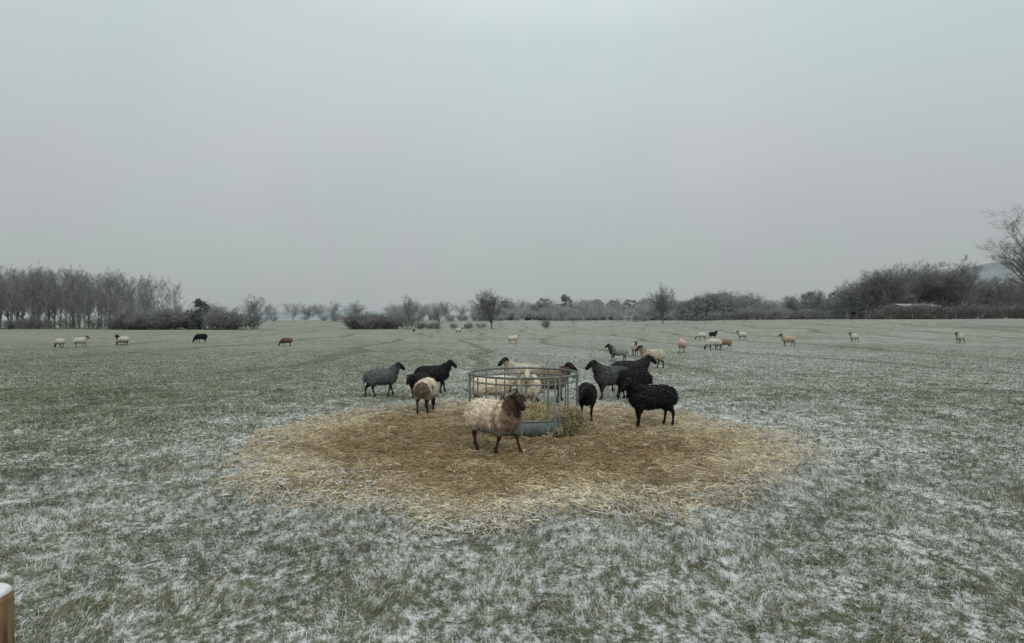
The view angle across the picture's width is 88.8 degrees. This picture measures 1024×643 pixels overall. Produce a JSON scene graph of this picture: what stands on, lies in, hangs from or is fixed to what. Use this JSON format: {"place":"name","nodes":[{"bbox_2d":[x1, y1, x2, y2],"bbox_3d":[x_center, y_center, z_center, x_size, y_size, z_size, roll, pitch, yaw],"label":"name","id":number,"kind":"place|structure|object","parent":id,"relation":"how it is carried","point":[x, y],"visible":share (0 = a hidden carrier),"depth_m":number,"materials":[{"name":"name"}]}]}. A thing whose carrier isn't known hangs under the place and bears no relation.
{"place":"outdoors","nodes":[
{"label":"outdoors","id":0,"kind":"place"},
{"bbox_2d":[116,297,144,322],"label":"bare tree","id":1,"kind":"object","parent":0,"point":[128,308],"visible":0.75,"depth_m":117.84,"materials":[{"name":"grey plant"}]},
{"bbox_2d":[235,309,754,320],"bbox_3d":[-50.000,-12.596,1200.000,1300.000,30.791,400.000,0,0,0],"label":"hill","id":2,"kind":"structure","parent":0,"point":[281,315],"depth_m":1070.12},
{"bbox_2d":[0,319,1023,642],"bbox_3d":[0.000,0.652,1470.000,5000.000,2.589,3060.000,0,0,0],"label":"ground","id":3,"kind":"structure","parent":0,"point":[812,335],"depth_m":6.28,"materials":[{"name":"green plant"}]},
{"bbox_2d":[0,583,13,642],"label":"fence post","id":4,"kind":"object","parent":3,"relation":"on","point":[6,613],"visible":1,"depth_m":1.41,"materials":[{"name":"wood"}]},
{"bbox_2d":[54,339,64,347],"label":"sheep","id":5,"kind":"object","parent":3,"relation":"on","point":[60,341],"visible":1,"depth_m":36.36},
{"bbox_2d":[73,336,89,346],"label":"sheep","id":6,"kind":"object","parent":3,"relation":"on","point":[83,340],"visible":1,"depth_m":37.90},
{"bbox_2d":[0,260,187,329],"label":"bare poplar wood","id":7,"kind":"object","parent":3,"relation":"on","point":[35,293],"visible":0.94,"depth_m":123.86,"materials":[{"name":"grey plant"}]},
{"bbox_2d":[116,336,129,344],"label":"sheep","id":8,"kind":"object","parent":3,"relation":"on","point":[126,339],"visible":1,"depth_m":38.89},
{"bbox_2d":[103,304,266,329],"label":"hedgerow","id":9,"kind":"object","parent":3,"relation":"on","point":[165,319],"visible":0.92,"depth_m":117.00,"materials":[{"name":"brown plant"}]},
{"bbox_2d":[186,298,212,329],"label":"evergreen tree","id":10,"kind":"object","parent":3,"relation":"on","point":[198,303],"visible":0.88,"depth_m":120.00,"materials":[{"name":"green plant"}]},
{"bbox_2d":[193,334,207,342],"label":"sheep","id":11,"kind":"object","parent":3,"relation":"on","point":[200,336],"visible":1,"depth_m":41.86},
{"bbox_2d":[244,294,276,329],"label":"bare tree","id":12,"kind":"object","parent":3,"relation":"on","point":[254,309],"visible":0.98,"depth_m":120.61,"materials":[{"name":"grey plant"}]},
{"bbox_2d":[278,337,292,346],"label":"sheep","id":13,"kind":"object","parent":3,"relation":"on","point":[285,340],"visible":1,"depth_m":37.19},
{"bbox_2d":[362,362,404,397],"bbox_3d":[-3.077,1.389,12.531,1.078,0.807,0.451,0,0,-35],"label":"sheep","id":14,"kind":"object","parent":3,"relation":"on","point":[373,378],"visible":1,"depth_m":12.38},
{"bbox_2d":[400,293,416,328],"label":"bare tree","id":15,"kind":"object","parent":3,"relation":"on","point":[410,303],"visible":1,"depth_m":124.14,"materials":[{"name":"grey plant"}]},
{"bbox_2d":[336,309,486,328],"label":"thorn hedge","id":16,"kind":"object","parent":3,"relation":"on","point":[359,321],"visible":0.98,"depth_m":126.70,"materials":[{"name":"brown plant"}]},
{"bbox_2d":[406,372,430,397],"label":"sheep","id":17,"kind":"object","parent":3,"relation":"on","point":[412,379],"visible":0.59,"depth_m":12.01},
{"bbox_2d":[412,377,438,413],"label":"sheep","id":18,"kind":"object","parent":3,"relation":"on","point":[426,389],"visible":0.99,"depth_m":10.20},
{"bbox_2d":[414,359,456,392],"bbox_3d":[-1.943,1.386,13.211,1.117,0.843,0.475,0,0,-14],"label":"sheep","id":19,"kind":"object","parent":3,"relation":"on","point":[440,373],"visible":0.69,"depth_m":13.11},
{"bbox_2d":[430,300,455,328],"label":"bare tree","id":20,"kind":"object","parent":3,"relation":"on","point":[435,315],"visible":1,"depth_m":126.13,"materials":[{"name":"grey plant"}]},
{"bbox_2d":[468,288,512,328],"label":"ivy clad tree","id":21,"kind":"object","parent":3,"relation":"on","point":[487,310],"visible":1,"depth_m":124.85,"materials":[{"name":"grey plant"}]},
{"bbox_2d":[508,334,519,343],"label":"sheep","id":22,"kind":"object","parent":3,"relation":"on","point":[513,338],"visible":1,"depth_m":42.87},
{"bbox_2d":[182,398,853,536],"bbox_3d":[0.191,1.775,8.127,8.918,0.169,7.624,0,0,0],"label":"straw bedding","id":23,"kind":"object","parent":3,"relation":"on","point":[599,459],"visible":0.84,"depth_m":6.70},
{"bbox_2d":[463,392,525,453],"bbox_3d":[-0.227,1.376,7.272,1.149,0.870,0.507,0,0,36],"label":"sheep","id":24,"kind":"object","parent":23,"relation":"on","point":[500,418],"visible":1,"depth_m":7.10},
{"bbox_2d":[471,375,518,400],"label":"sheep","id":25,"kind":"object","parent":23,"relation":"on","point":[491,390],"visible":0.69,"depth_m":10.62},
{"bbox_2d":[622,377,678,427],"bbox_3d":[2.375,1.375,9.042,1.135,0.871,0.492,0,0,-12],"label":"sheep","id":26,"kind":"object","parent":23,"relation":"on","point":[641,398],"visible":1,"depth_m":8.89},
{"bbox_2d":[498,357,540,394],"bbox_3d":[0.252,1.347,13.116,1.206,0.913,0.513,0,0,15],"label":"sheep","id":27,"kind":"object","parent":3,"relation":"on","point":[506,361],"visible":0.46,"depth_m":13.04},
{"bbox_2d":[468,367,589,438],"bbox_3d":[0.332,1.354,8.924,2.169,0.981,2.083,0,0,0],"label":"hay feeder","id":28,"kind":"object","parent":3,"relation":"on","point":[537,420],"visible":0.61,"depth_m":8.31,"materials":[{"name":"metal"}]},
{"bbox_2d":[517,369,540,402],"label":"sheep","id":29,"kind":"object","parent":3,"relation":"on","point":[533,392],"visible":0.74,"depth_m":10.01},
{"bbox_2d":[187,296,902,321],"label":"distant treeline","id":30,"kind":"object","parent":3,"relation":"on","point":[614,310],"visible":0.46,"depth_m":247.28,"materials":[{"name":"grey plant"}]},
{"bbox_2d":[541,318,551,328],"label":"hawthorn bush","id":31,"kind":"object","parent":3,"relation":"on","point":[545,323],"visible":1,"depth_m":123.42,"materials":[{"name":"grey plant"}]},
{"bbox_2d":[531,362,577,402],"bbox_3d":[0.849,1.337,11.500,1.167,0.895,0.515,0,0,-8],"label":"sheep","id":32,"kind":"object","parent":3,"relation":"on","point":[569,365],"visible":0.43,"depth_m":11.39},
{"bbox_2d":[556,294,576,320],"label":"pine tree","id":33,"kind":"object","parent":3,"relation":"on","point":[564,298],"visible":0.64,"depth_m":288.44,"materials":[{"name":"green plant"}]},
{"bbox_2d":[575,382,597,420],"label":"sheep","id":34,"kind":"object","parent":3,"relation":"on","point":[588,393],"visible":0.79,"depth_m":9.33},
{"bbox_2d":[585,360,627,399],"bbox_3d":[2.250,1.327,12.068,1.204,0.913,0.514,0,0,-25],"label":"sheep","id":35,"kind":"object","parent":3,"relation":"on","point":[604,376],"visible":0.83,"depth_m":11.88},
{"bbox_2d":[605,344,627,361],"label":"sheep","id":36,"kind":"object","parent":3,"relation":"on","point":[617,351],"visible":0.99,"depth_m":23.28},
{"bbox_2d":[616,369,652,398],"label":"sheep","id":37,"kind":"object","parent":3,"relation":"on","point":[644,377],"visible":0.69,"depth_m":11.87},
{"bbox_2d":[612,354,656,391],"bbox_3d":[3.070,1.321,13.407,1.270,0.959,0.541,0,0,-8],"label":"sheep","id":38,"kind":"object","parent":3,"relation":"on","point":[644,363],"visible":0.44,"depth_m":13.31},
{"bbox_2d":[631,341,638,355],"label":"sheep","id":39,"kind":"object","parent":3,"relation":"on","point":[635,345],"visible":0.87,"depth_m":26.73},
{"bbox_2d":[635,345,665,367],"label":"sheep","id":40,"kind":"object","parent":3,"relation":"on","point":[658,355],"visible":0.73,"depth_m":20.17},
{"bbox_2d":[643,282,676,323],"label":"bare tree","id":41,"kind":"object","parent":3,"relation":"on","point":[661,299],"visible":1,"depth_m":129.57,"materials":[{"name":"grey plant"}]},
{"bbox_2d":[678,337,686,352],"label":"sheep","id":42,"kind":"object","parent":3,"relation":"on","point":[682,343],"visible":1,"depth_m":29.18},
{"bbox_2d":[695,333,706,339],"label":"sheep","id":43,"kind":"object","parent":3,"relation":"on","point":[699,335],"visible":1,"depth_m":48.87},
{"bbox_2d":[704,338,721,349],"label":"sheep","id":44,"kind":"object","parent":3,"relation":"on","point":[713,342],"visible":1,"depth_m":31.67},
{"bbox_2d":[709,330,717,338],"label":"sheep","id":45,"kind":"object","parent":3,"relation":"on","point":[711,334],"visible":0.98,"depth_m":51.88},
{"bbox_2d":[715,339,731,348],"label":"sheep","id":46,"kind":"object","parent":3,"relation":"on","point":[728,342],"visible":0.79,"depth_m":33.26},
{"bbox_2d":[736,331,746,339],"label":"sheep","id":47,"kind":"object","parent":3,"relation":"on","point":[742,334],"visible":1,"depth_m":48.86},
{"bbox_2d":[778,334,795,345],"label":"sheep","id":48,"kind":"object","parent":3,"relation":"on","point":[786,339],"visible":1,"depth_m":36.38},
{"bbox_2d":[652,289,990,320],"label":"woodland edge","id":49,"kind":"object","parent":3,"relation":"on","point":[713,306],"visible":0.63,"depth_m":178.62,"materials":[{"name":"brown plant"}]},
{"bbox_2d":[691,314,1003,323],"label":"wire fence","id":50,"kind":"object","parent":3,"relation":"on","point":[785,317],"visible":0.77,"depth_m":116.59,"materials":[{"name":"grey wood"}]},
{"bbox_2d":[849,332,858,341],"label":"sheep","id":51,"kind":"object","parent":3,"relation":"on","point":[853,336],"visible":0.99,"depth_m":43.82},
{"bbox_2d":[798,254,1023,318],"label":"mixed woodland","id":52,"kind":"object","parent":3,"relation":"on","point":[876,295],"visible":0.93,"depth_m":142.54,"materials":[{"name":"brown plant"}]},
{"bbox_2d":[887,304,937,318],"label":"barn","id":53,"kind":"structure","parent":3,"relation":"on","point":[906,305],"depth_m":135.96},
{"bbox_2d":[955,332,964,341],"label":"sheep","id":54,"kind":"object","parent":3,"relation":"on","point":[958,336],"visible":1,"depth_m":41.79},
{"bbox_2d":[937,261,995,317],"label":"bare tree","id":55,"kind":"object","parent":3,"relation":"on","point":[971,270],"visible":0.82,"depth_m":137.02,"materials":[{"name":"grey plant"}]},
{"bbox_2d":[975,204,1023,297],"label":"bare tree","id":56,"kind":"object","parent":3,"relation":"on","point":[1018,265],"visible":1,"depth_m":71.34,"materials":[{"name":"grey plant"}]},
{"bbox_2d":[0,0,1023,319],"label":"sky","id":57,"kind":"structure","parent":0,"point":[373,153],"materials":[{"name":"grey"}]},
{"bbox_2d":[899,259,1023,318],"bbox_3d":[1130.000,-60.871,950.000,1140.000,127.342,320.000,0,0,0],"label":"wooded hill","id":58,"kind":"structure","parent":0,"point":[996,270],"depth_m":894.40,"materials":[{"name":"grey plant"}]}
]}

